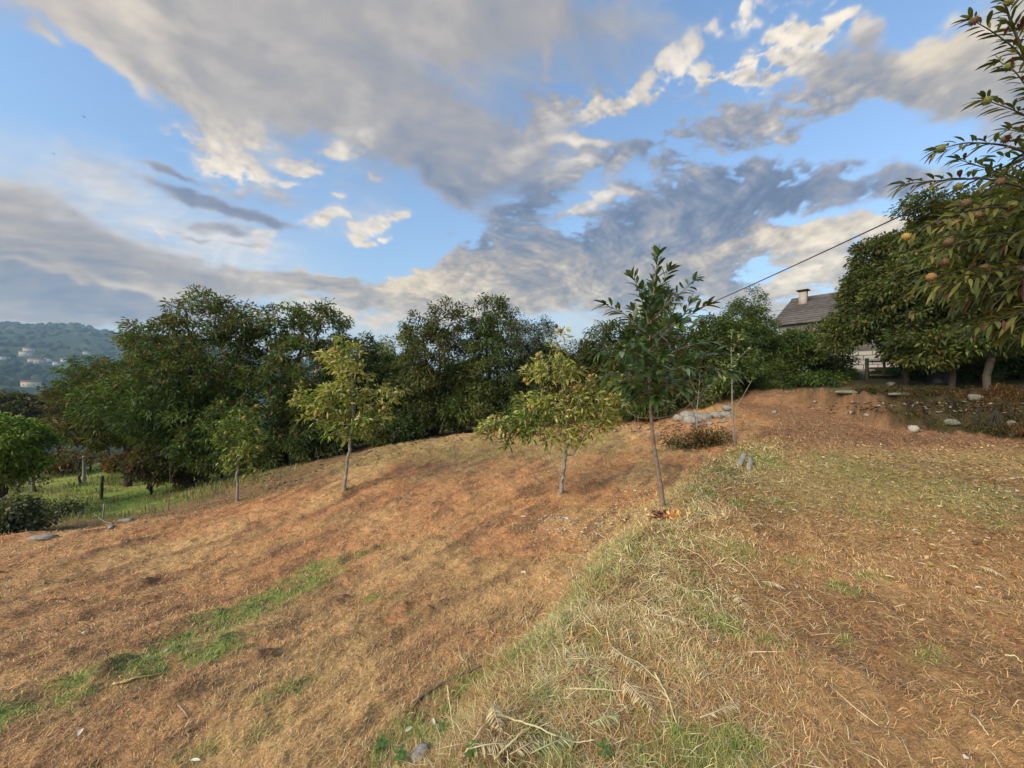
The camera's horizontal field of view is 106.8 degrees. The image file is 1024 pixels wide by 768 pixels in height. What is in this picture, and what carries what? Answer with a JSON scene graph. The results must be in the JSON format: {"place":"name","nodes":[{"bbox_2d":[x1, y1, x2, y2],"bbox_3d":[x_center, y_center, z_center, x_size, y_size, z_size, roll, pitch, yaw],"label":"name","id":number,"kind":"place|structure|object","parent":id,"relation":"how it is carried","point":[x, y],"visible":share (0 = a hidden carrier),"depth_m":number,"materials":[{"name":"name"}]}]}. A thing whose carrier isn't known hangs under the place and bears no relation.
{"place":"outdoors","nodes":[
{"label":"outdoors","id":0,"kind":"place"},
{"bbox_2d":[0,0,1023,377],"bbox_3d":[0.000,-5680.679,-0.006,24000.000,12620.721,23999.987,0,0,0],"label":"sky","id":1,"kind":"structure","parent":0,"point":[254,90],"depth_m":8834.21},
{"bbox_2d":[0,324,1023,767],"bbox_3d":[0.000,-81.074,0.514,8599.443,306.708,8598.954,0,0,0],"label":"ground","id":2,"kind":"structure","parent":0,"point":[884,420],"depth_m":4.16,"materials":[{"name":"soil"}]},
{"bbox_2d":[18,351,32,356],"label":"house","id":3,"kind":"structure","parent":2,"relation":"on","point":[25,353],"depth_m":859.13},
{"bbox_2d":[0,388,61,439],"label":"broadleaf tree","id":4,"kind":"object","parent":2,"relation":"on","point":[19,403],"visible":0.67,"depth_m":39.59,"materials":[{"name":"green plant"}]},
{"bbox_2d":[9,474,52,492],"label":"grape vine","id":5,"kind":"object","parent":2,"relation":"on","point":[42,478],"visible":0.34,"depth_m":15.51,"materials":[{"name":"green plant"}]},
{"bbox_2d":[20,381,41,388],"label":"house","id":6,"kind":"structure","parent":2,"relation":"on","point":[29,384],"depth_m":602.23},
{"bbox_2d":[0,492,64,534],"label":"bramble bush","id":7,"kind":"object","parent":2,"relation":"on","point":[18,515],"visible":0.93,"depth_m":8.32,"materials":[{"name":"green plant"}]},
{"bbox_2d":[31,476,34,491],"bbox_3d":[-19.645,3.857,15.585,0.090,1.644,0.090,0,0,0],"label":"vine post","id":8,"kind":"object","parent":2,"relation":"on","point":[33,485],"visible":0.27,"depth_m":15.54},
{"bbox_2d":[30,447,75,491],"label":"grape vine","id":9,"kind":"object","parent":8,"relation":"attached to","point":[74,472],"visible":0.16,"depth_m":15.73,"materials":[{"name":"green plant"}]},
{"bbox_2d":[0,411,71,502],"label":"broadleaf tree","id":10,"kind":"object","parent":2,"relation":"on","point":[23,457],"visible":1,"depth_m":10.97,"materials":[{"name":"green plant"}]},
{"bbox_2d":[29,534,58,540],"bbox_3d":[-8.389,2.748,6.795,0.393,0.111,0.142,0,0,-19],"label":"stone","id":11,"kind":"object","parent":2,"relation":"on","point":[42,537],"visible":0.97,"depth_m":6.77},
{"bbox_2d":[44,450,71,475],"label":"vine bush","id":12,"kind":"object","parent":2,"relation":"on","point":[56,469],"visible":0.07,"depth_m":18.85,"materials":[{"name":"green plant"}]},
{"bbox_2d":[36,495,91,517],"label":"bramble bush","id":13,"kind":"object","parent":2,"relation":"on","point":[62,505],"visible":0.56,"depth_m":10.55,"materials":[{"name":"green plant"}]},
{"bbox_2d":[53,449,95,474],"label":"vine bush","id":14,"kind":"object","parent":2,"relation":"on","point":[67,466],"visible":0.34,"depth_m":18.75,"materials":[{"name":"green plant"}]},
{"bbox_2d":[51,446,114,483],"bbox_3d":[-19.073,3.604,16.769,3.149,1.750,1.267,0,0,0],"label":"grape vine","id":15,"kind":"object","parent":2,"relation":"on","point":[92,461],"visible":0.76,"depth_m":16.70,"materials":[{"name":"green plant"}]},
{"bbox_2d":[82,456,85,483],"bbox_3d":[-18.818,3.906,16.708,0.090,1.481,0.090,0,0,0],"label":"vine post","id":16,"kind":"object","parent":2,"relation":"on","point":[83,470],"visible":0.83,"depth_m":16.67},
{"bbox_2d":[99,476,103,499],"bbox_3d":[-14.239,3.716,13.185,0.114,1.048,0.070,0,0,0],"label":"fence post","id":17,"kind":"object","parent":2,"relation":"on","point":[101,486],"visible":0.77,"depth_m":13.15,"materials":[{"name":"brown wood"}]},
{"bbox_2d":[97,453,123,473],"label":"vine bush","id":18,"kind":"object","parent":2,"relation":"on","point":[107,466],"visible":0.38,"depth_m":18.46,"materials":[{"name":"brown plant"}]},
{"bbox_2d":[32,356,204,486],"bbox_3d":[-15.702,1.586,15.600,6.419,5.468,4.251,0,0,0],"label":"chestnut tree","id":19,"kind":"object","parent":2,"relation":"on","point":[97,440],"visible":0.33,"depth_m":14.70,"materials":[{"name":"green plant"}]},
{"bbox_2d":[38,354,220,455],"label":"chestnut tree","id":20,"kind":"object","parent":2,"relation":"on","point":[120,364],"visible":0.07,"depth_m":16.01,"materials":[{"name":"green plant"}]},
{"bbox_2d":[112,672,162,684],"bbox_3d":[-2.749,2.165,2.799,0.038,0.066,0.268,0,0,44],"label":"stick","id":21,"kind":"object","parent":2,"relation":"on","point":[123,681],"visible":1,"depth_m":2.77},
{"bbox_2d":[110,441,183,494],"bbox_3d":[-11.845,2.883,12.568,2.073,1.906,1.827,0,0,0],"label":"bush","id":22,"kind":"object","parent":2,"relation":"on","point":[148,466],"visible":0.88,"depth_m":12.23,"materials":[{"name":"green plant"}]},
{"bbox_2d":[60,284,271,488],"bbox_3d":[-11.386,0.100,13.195,5.824,7.313,4.157,0,0,0],"label":"chestnut tree","id":23,"kind":"object","parent":2,"relation":"on","point":[188,379],"visible":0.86,"depth_m":12.52,"materials":[{"name":"green plant"}]},
{"bbox_2d":[163,469,211,488],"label":"bush","id":24,"kind":"object","parent":2,"relation":"on","point":[176,479],"visible":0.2,"depth_m":13.18,"materials":[{"name":"green plant"}]},
{"bbox_2d":[8,432,377,524],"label":"meadow grass","id":25,"kind":"structure","parent":2,"relation":"on","point":[115,480],"depth_m":12.79,"materials":[{"name":"plant"}]},
{"bbox_2d":[163,439,234,484],"bbox_3d":[-10.286,2.713,12.967,2.246,1.846,1.864,0,0,0],"label":"bush","id":26,"kind":"object","parent":2,"relation":"on","point":[204,463],"visible":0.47,"depth_m":12.47,"materials":[{"name":"green plant"}]},
{"bbox_2d":[209,400,272,501],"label":"young chestnut tree","id":27,"kind":"object","parent":2,"relation":"on","point":[243,429],"visible":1,"depth_m":8.48,"materials":[{"name":"green plant"}]},
{"bbox_2d":[208,439,285,475],"bbox_3d":[-8.571,2.458,12.594,2.158,1.492,1.924,0,0,0],"label":"bush","id":28,"kind":"object","parent":2,"relation":"on","point":[269,456],"visible":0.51,"depth_m":12.27,"materials":[{"name":"green plant"}]},
{"bbox_2d":[0,321,525,465],"bbox_3d":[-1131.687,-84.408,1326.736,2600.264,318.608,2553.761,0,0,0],"label":"woodland","id":29,"kind":"object","parent":2,"relation":"on","point":[31,371],"visible":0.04,"depth_m":942.62,"materials":[{"name":"plant"}]},
{"bbox_2d":[190,297,374,465],"bbox_3d":[-7.813,-0.063,13.497,5.955,6.215,3.899,0,0,0],"label":"chestnut tree","id":30,"kind":"object","parent":2,"relation":"on","point":[269,386],"visible":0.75,"depth_m":12.95,"materials":[{"name":"green plant"}]},
{"bbox_2d":[270,421,357,463],"bbox_3d":[-6.791,2.006,13.114,2.785,1.556,2.123,0,0,-20],"label":"bush","id":31,"kind":"object","parent":2,"relation":"on","point":[293,445],"visible":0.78,"depth_m":12.59,"materials":[{"name":"green plant"}]},
{"bbox_2d":[286,333,411,490],"bbox_3d":[-3.386,0.606,7.787,2.621,3.280,1.092,0,0,0],"label":"young chestnut tree","id":32,"kind":"object","parent":2,"relation":"on","point":[365,423],"visible":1,"depth_m":7.73,"materials":[{"name":"green plant"}]},
{"bbox_2d":[311,330,402,448],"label":"broadleaf tree","id":33,"kind":"object","parent":2,"relation":"on","point":[372,362],"visible":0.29,"depth_m":14.10,"materials":[{"name":"green plant"}]},
{"bbox_2d":[373,735,387,754],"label":"weed plant","id":34,"kind":"object","parent":2,"relation":"on","point":[382,741],"visible":0.96,"depth_m":1.99,"materials":[{"name":"green plant"}]},
{"bbox_2d":[356,406,426,447],"bbox_3d":[-4.233,1.551,13.377,2.518,1.595,2.157,0,0,0],"label":"bush","id":35,"kind":"object","parent":2,"relation":"on","point":[404,427],"visible":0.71,"depth_m":13.12,"materials":[{"name":"green plant"}]},
{"bbox_2d":[358,333,441,430],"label":"broadleaf tree","id":36,"kind":"object","parent":2,"relation":"on","point":[391,357],"visible":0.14,"depth_m":17.29,"materials":[{"name":"green plant"}]},
{"bbox_2d":[393,745,407,766],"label":"weed plant","id":37,"kind":"object","parent":2,"relation":"on","point":[401,755],"visible":0.97,"depth_m":1.88,"materials":[{"name":"green plant"}]},
{"bbox_2d":[411,742,430,765],"bbox_3d":[-0.457,1.857,1.899,0.082,0.062,0.111,0,0,19],"label":"stone","id":38,"kind":"object","parent":2,"relation":"on","point":[420,748],"visible":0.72,"depth_m":1.90,"materials":[{"name":"stone"}]},
{"bbox_2d":[371,295,494,435],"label":"broadleaf tree","id":39,"kind":"object","parent":2,"relation":"on","point":[429,384],"visible":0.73,"depth_m":14.03,"materials":[{"name":"green plant"}]},
{"bbox_2d":[438,718,449,735],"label":"weed plant","id":40,"kind":"object","parent":2,"relation":"on","point":[442,724],"visible":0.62,"depth_m":2.03,"materials":[{"name":"green plant"}]},
{"bbox_2d":[412,665,481,702],"bbox_3d":[-0.412,1.901,2.428,0.463,0.064,0.059,0,0,-31],"label":"stick","id":41,"kind":"object","parent":2,"relation":"on","point":[421,696],"visible":0.94,"depth_m":2.41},
{"bbox_2d":[433,395,505,433],"bbox_3d":[-1.544,1.164,13.827,2.768,1.617,2.236,0,0,0],"label":"bush","id":42,"kind":"object","parent":2,"relation":"on","point":[474,413],"visible":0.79,"depth_m":13.34,"materials":[{"name":"green plant"}]},
{"bbox_2d":[464,740,479,762],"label":"weed plant","id":43,"kind":"object","parent":2,"relation":"on","point":[467,745],"visible":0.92,"depth_m":1.66,"materials":[{"name":"green plant"}]},
{"bbox_2d":[470,736,511,759],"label":"fern frond","id":44,"kind":"object","parent":2,"relation":"on","point":[488,744],"visible":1,"depth_m":1.66,"materials":[{"name":"plant"}]},
{"bbox_2d":[268,436,718,544],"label":"cut leaf litter","id":45,"kind":"object","parent":2,"relation":"on","point":[565,516],"visible":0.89,"depth_m":5.58,"materials":[{"name":"plant"}]},
{"bbox_2d":[445,292,544,433],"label":"broadleaf tree","id":46,"kind":"object","parent":2,"relation":"on","point":[486,333],"visible":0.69,"depth_m":14.03,"materials":[{"name":"green plant"}]},
{"bbox_2d":[485,705,504,733],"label":"fern frond","id":47,"kind":"object","parent":2,"relation":"on","point":[497,709],"visible":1,"depth_m":1.78,"materials":[{"name":"plant"}]},
{"bbox_2d":[495,719,544,758],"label":"straw stem","id":48,"kind":"object","parent":2,"relation":"on","point":[506,746],"visible":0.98,"depth_m":1.69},
{"bbox_2d":[510,734,544,755],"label":"fern frond","id":49,"kind":"object","parent":2,"relation":"on","point":[521,752],"visible":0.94,"depth_m":1.67,"materials":[{"name":"plant"}]},
{"bbox_2d":[499,396,568,425],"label":"bush","id":50,"kind":"object","parent":2,"relation":"on","point":[512,410],"visible":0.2,"depth_m":13.26,"materials":[{"name":"green plant"}]},
{"bbox_2d":[509,314,568,410],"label":"broadleaf tree","id":51,"kind":"object","parent":2,"relation":"on","point":[536,345],"visible":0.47,"depth_m":13.78,"materials":[{"name":"green plant"}]},
{"bbox_2d":[268,435,817,767],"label":"standing dry grass","id":52,"kind":"structure","parent":2,"relation":"on","point":[539,653],"depth_m":2.46,"materials":[{"name":"plant"}]},
{"bbox_2d":[498,713,594,742],"bbox_3d":[0.150,1.597,1.757,0.454,0.045,0.022,0,0,14],"label":"twig","id":53,"kind":"object","parent":2,"relation":"on","point":[523,722],"visible":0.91,"depth_m":1.76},
{"bbox_2d":[530,731,574,762],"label":"fern frond","id":54,"kind":"object","parent":2,"relation":"on","point":[557,740],"visible":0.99,"depth_m":1.68,"materials":[{"name":"plant"}]},
{"bbox_2d":[471,324,636,493],"bbox_3d":[0.728,0.489,6.759,2.934,3.050,1.010,0,0,-4],"label":"young chestnut tree","id":55,"kind":"object","parent":2,"relation":"on","point":[522,428],"visible":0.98,"depth_m":6.65,"materials":[{"name":"green plant"}]},
{"bbox_2d":[528,335,611,421],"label":"broadleaf tree","id":56,"kind":"object","parent":2,"relation":"on","point":[555,389],"visible":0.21,"depth_m":13.53,"materials":[{"name":"green plant"}]},
{"bbox_2d":[560,665,589,680],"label":"fern frond","id":57,"kind":"object","parent":2,"relation":"on","point":[574,672],"visible":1,"depth_m":2.10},
{"bbox_2d":[565,687,622,690],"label":"straw stem","id":58,"kind":"object","parent":2,"relation":"on","point":[592,689],"visible":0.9,"depth_m":2.01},
{"bbox_2d":[185,401,1022,491],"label":"leaf litter","id":59,"kind":"object","parent":2,"relation":"on","point":[850,412],"visible":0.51,"depth_m":10.34,"materials":[{"name":"plant"}]},
{"bbox_2d":[595,739,613,761],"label":"weed plant","id":60,"kind":"object","parent":2,"relation":"on","point":[606,748],"visible":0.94,"depth_m":1.66,"materials":[{"name":"green plant"}]},
{"bbox_2d":[590,710,619,729],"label":"fern frond","id":61,"kind":"object","parent":2,"relation":"on","point":[611,717],"visible":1,"depth_m":1.79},
{"bbox_2d":[568,317,665,420],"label":"broadleaf tree","id":62,"kind":"object","parent":2,"relation":"on","point":[608,336],"visible":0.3,"depth_m":13.09,"materials":[{"name":"green plant"}]},
{"bbox_2d":[610,647,648,676],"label":"fern frond","id":63,"kind":"object","parent":2,"relation":"on","point":[627,657],"visible":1,"depth_m":2.21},
{"bbox_2d":[621,680,655,712],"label":"fern frond","id":64,"kind":"object","parent":2,"relation":"on","point":[638,692],"visible":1,"depth_m":1.94,"materials":[{"name":"plant"}]},
{"bbox_2d":[612,393,676,422],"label":"bush","id":65,"kind":"object","parent":2,"relation":"on","point":[640,410],"visible":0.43,"depth_m":12.23,"materials":[{"name":"green plant"}]},
{"bbox_2d":[615,282,703,416],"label":"broadleaf tree","id":66,"kind":"object","parent":2,"relation":"on","point":[671,397],"visible":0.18,"depth_m":12.92,"materials":[{"name":"green plant"}]},
{"bbox_2d":[586,245,742,507],"bbox_3d":[1.976,-0.055,4.876,2.136,3.533,2.176,0,0,0],"label":"chestnut sapling","id":67,"kind":"object","parent":2,"relation":"on","point":[642,352],"visible":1,"depth_m":4.93,"materials":[{"name":"green plant"}]},
{"bbox_2d":[640,508,688,519],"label":"leaf clump","id":68,"kind":"object","parent":2,"relation":"on","point":[655,514],"visible":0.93,"depth_m":4.64,"materials":[{"name":"plant"}]},
{"bbox_2d":[653,671,677,724],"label":"straw stem","id":69,"kind":"object","parent":2,"relation":"on","point":[659,680],"visible":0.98,"depth_m":1.95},
{"bbox_2d":[657,431,703,450],"bbox_3d":[4.040,1.394,8.917,1.262,0.616,1.065,0,0,0],"label":"brush pile","id":70,"kind":"object","parent":2,"relation":"on","point":[671,442],"visible":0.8,"depth_m":8.81,"materials":[{"name":"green plant"}]},
{"bbox_2d":[680,411,695,418],"bbox_3d":[5.454,0.971,11.764,0.468,0.286,0.401,0,0,0],"label":"stone","id":71,"kind":"object","parent":2,"relation":"on","point":[686,413],"visible":0.55,"depth_m":11.65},
{"bbox_2d":[683,416,695,424],"bbox_3d":[5.229,1.082,11.178,0.370,0.314,0.336,0,0,0],"label":"stone","id":72,"kind":"object","parent":2,"relation":"on","point":[689,419],"visible":0.73,"depth_m":11.07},
{"bbox_2d":[385,456,1001,767],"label":"straw clutter","id":73,"kind":"object","parent":2,"relation":"on","point":[688,577],"visible":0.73,"depth_m":2.29,"materials":[{"name":"plant"}]},
{"bbox_2d":[684,364,718,427],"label":"slender sapling","id":74,"kind":"object","parent":2,"relation":"on","point":[698,398],"visible":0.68,"depth_m":10.62,"materials":[{"name":"green plant"}]},
{"bbox_2d":[699,413,712,420],"bbox_3d":[5.726,1.002,11.253,0.387,0.296,0.358,0,0,0],"label":"stone","id":75,"kind":"object","parent":2,"relation":"on","point":[705,417],"visible":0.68,"depth_m":11.12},
{"bbox_2d":[675,424,737,451],"bbox_3d":[4.448,1.231,8.708,1.396,0.694,0.960,0,0,0],"label":"brush pile","id":76,"kind":"object","parent":2,"relation":"on","point":[706,438],"visible":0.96,"depth_m":8.61,"materials":[{"name":"brown plant"}]},
{"bbox_2d":[669,311,770,409],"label":"broadleaf tree","id":77,"kind":"object","parent":2,"relation":"on","point":[722,325],"visible":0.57,"depth_m":12.85,"materials":[{"name":"green plant"}]},
{"bbox_2d":[700,699,739,718],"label":"fern frond","id":78,"kind":"object","parent":2,"relation":"on","point":[723,708],"visible":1,"depth_m":1.83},
{"bbox_2d":[707,329,756,443],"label":"slender sapling","id":79,"kind":"object","parent":2,"relation":"on","point":[738,354],"visible":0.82,"depth_m":8.55,"materials":[{"name":"green plant"}]},
{"bbox_2d":[731,593,751,616],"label":"fern frond","id":80,"kind":"object","parent":2,"relation":"on","point":[737,595],"visible":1,"depth_m":2.83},
{"bbox_2d":[736,451,746,466],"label":"stone","id":81,"kind":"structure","parent":2,"relation":"on","point":[740,461],"depth_m":7.21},
{"bbox_2d":[720,372,773,391],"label":"bush","id":82,"kind":"object","parent":2,"relation":"on","point":[754,380],"visible":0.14,"depth_m":13.72,"materials":[{"name":"green plant"}]},
{"bbox_2d":[718,285,801,386],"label":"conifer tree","id":83,"kind":"object","parent":2,"relation":"on","point":[758,329],"visible":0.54,"depth_m":14.15,"materials":[{"name":"green plant"}]},
{"bbox_2d":[744,379,791,390],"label":"weeds","id":84,"kind":"object","parent":2,"relation":"on","point":[770,384],"visible":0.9,"depth_m":13.32,"materials":[{"name":"green plant"}]},
{"bbox_2d":[751,325,831,371],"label":"broadleaf tree","id":85,"kind":"object","parent":2,"relation":"on","point":[801,352],"visible":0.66,"depth_m":14.35,"materials":[{"name":"green plant"}]},
{"bbox_2d":[787,367,850,387],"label":"bush","id":86,"kind":"object","parent":2,"relation":"on","point":[811,380],"visible":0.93,"depth_m":13.59,"materials":[{"name":"green plant"}]},
{"bbox_2d":[623,427,1023,585],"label":"fallen leaf litter","id":87,"kind":"object","parent":2,"relation":"on","point":[950,530],"visible":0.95,"depth_m":6.19,"materials":[{"name":"plant"}]},
{"bbox_2d":[786,321,860,374],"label":"broadleaf tree","id":88,"kind":"object","parent":2,"relation":"on","point":[839,361],"visible":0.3,"depth_m":15.05,"materials":[{"name":"green plant"}]},
{"bbox_2d":[770,289,897,370],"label":"stone house","id":89,"kind":"structure","parent":2,"relation":"on","point":[810,309],"depth_m":25.62,"materials":[{"name":"white paint"}]},
{"bbox_2d":[825,369,862,380],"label":"weeds","id":90,"kind":"object","parent":2,"relation":"on","point":[852,375],"visible":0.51,"depth_m":14.51,"materials":[{"name":"green plant"}]},
{"bbox_2d":[834,390,857,393],"bbox_3d":[9.193,0.223,10.450,0.561,0.108,0.228,0,0,24],"label":"stone","id":91,"kind":"object","parent":2,"relation":"on","point":[844,391],"visible":0.96,"depth_m":10.39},
{"bbox_2d":[850,384,894,393],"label":"bank weeds","id":92,"kind":"object","parent":2,"relation":"on","point":[866,389],"visible":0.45,"depth_m":10.27,"materials":[{"name":"green plant"}]},
{"bbox_2d":[864,369,896,377],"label":"weeds","id":93,"kind":"object","parent":2,"relation":"on","point":[877,371],"visible":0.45,"depth_m":14.77,"materials":[{"name":"green plant"}]},
{"bbox_2d":[865,358,901,378],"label":"wooden gate","id":94,"kind":"structure","parent":2,"relation":"on","point":[867,368],"depth_m":14.48,"materials":[{"name":"grey wood"}]},
{"bbox_2d":[813,228,956,385],"bbox_3d":[12.689,-2.600,12.939,4.350,5.605,3.264,0,0,23],"label":"oak tree","id":95,"kind":"object","parent":2,"relation":"on","point":[851,324],"visible":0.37,"depth_m":12.81,"materials":[{"name":"green plant"}]},
{"bbox_2d":[870,383,932,419],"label":"bank weeds","id":96,"kind":"object","parent":2,"relation":"on","point":[904,389],"visible":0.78,"depth_m":9.68,"materials":[{"name":"green plant"}]},
{"bbox_2d":[886,369,924,379],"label":"weeds","id":97,"kind":"object","parent":2,"relation":"on","point":[922,376],"visible":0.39,"depth_m":14.16,"materials":[{"name":"green plant"}]},
{"bbox_2d":[908,425,919,432],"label":"stone","id":98,"kind":"object","parent":2,"relation":"on","point":[913,428],"visible":0.94,"depth_m":9.23,"materials":[{"name":"stone"}]},
{"bbox_2d":[925,367,947,387],"bbox_3d":[13.709,-0.188,12.200,0.640,0.770,0.640,0,0,0],"label":"water barrel","id":99,"kind":"object","parent":2,"relation":"on","point":[940,378],"visible":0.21,"depth_m":12.03,"materials":[{"name":"black plastic"}]},
{"bbox_2d":[907,384,967,428],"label":"bank weeds","id":100,"kind":"object","parent":2,"relation":"on","point":[950,391],"visible":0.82,"depth_m":9.49,"materials":[{"name":"green plant"}]},
{"bbox_2d":[854,182,1021,388],"bbox_3d":[13.427,-2.938,11.577,5.062,6.637,3.056,0,0,0],"label":"oak tree","id":101,"kind":"object","parent":2,"relation":"on","point":[915,355],"visible":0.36,"depth_m":11.43,"materials":[{"name":"green plant"}]},
{"bbox_2d":[943,419,960,424],"bbox_3d":[10.786,0.937,9.325,0.309,0.174,0.171,0,0,27],"label":"stone","id":102,"kind":"object","parent":2,"relation":"on","point":[954,422],"visible":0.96,"depth_m":9.27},
{"bbox_2d":[883,0,1023,356],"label":"chestnut tree","id":103,"kind":"object","parent":2,"relation":"on","point":[995,260],"visible":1,"depth_m":3.32,"materials":[{"name":"green plant"}]},
{"bbox_2d":[923,170,1023,390],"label":"chestnut tree","id":104,"kind":"object","parent":2,"relation":"on","point":[984,343],"visible":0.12,"depth_m":10.42,"materials":[{"name":"green plant"}]},
{"bbox_2d":[966,394,983,400],"bbox_3d":[11.282,0.322,9.259,0.260,0.177,0.215,0,0,38],"label":"stone","id":105,"kind":"object","parent":2,"relation":"on","point":[977,397],"visible":0.93,"depth_m":9.21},
{"bbox_2d":[956,382,1023,437],"bbox_3d":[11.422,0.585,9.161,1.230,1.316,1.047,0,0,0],"label":"bank weeds","id":106,"kind":"object","parent":2,"relation":"on","point":[989,423],"visible":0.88,"depth_m":8.99,"materials":[{"name":"green plant"}]},
{"bbox_2d":[956,353,1023,382],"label":"broadleaf tree","id":107,"kind":"object","parent":2,"relation":"on","point":[1009,368],"visible":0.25,"depth_m":12.66,"materials":[{"name":"green plant"}]},
{"bbox_2d":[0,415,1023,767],"bbox_3d":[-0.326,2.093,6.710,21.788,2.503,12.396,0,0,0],"label":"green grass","id":108,"kind":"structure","parent":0,"point":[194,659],"depth_m":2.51,"materials":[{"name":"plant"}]},
{"bbox_2d":[685,157,1022,314],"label":"overhead cable","id":109,"kind":"object","parent":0,"point":[862,233],"visible":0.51,"depth_m":10.21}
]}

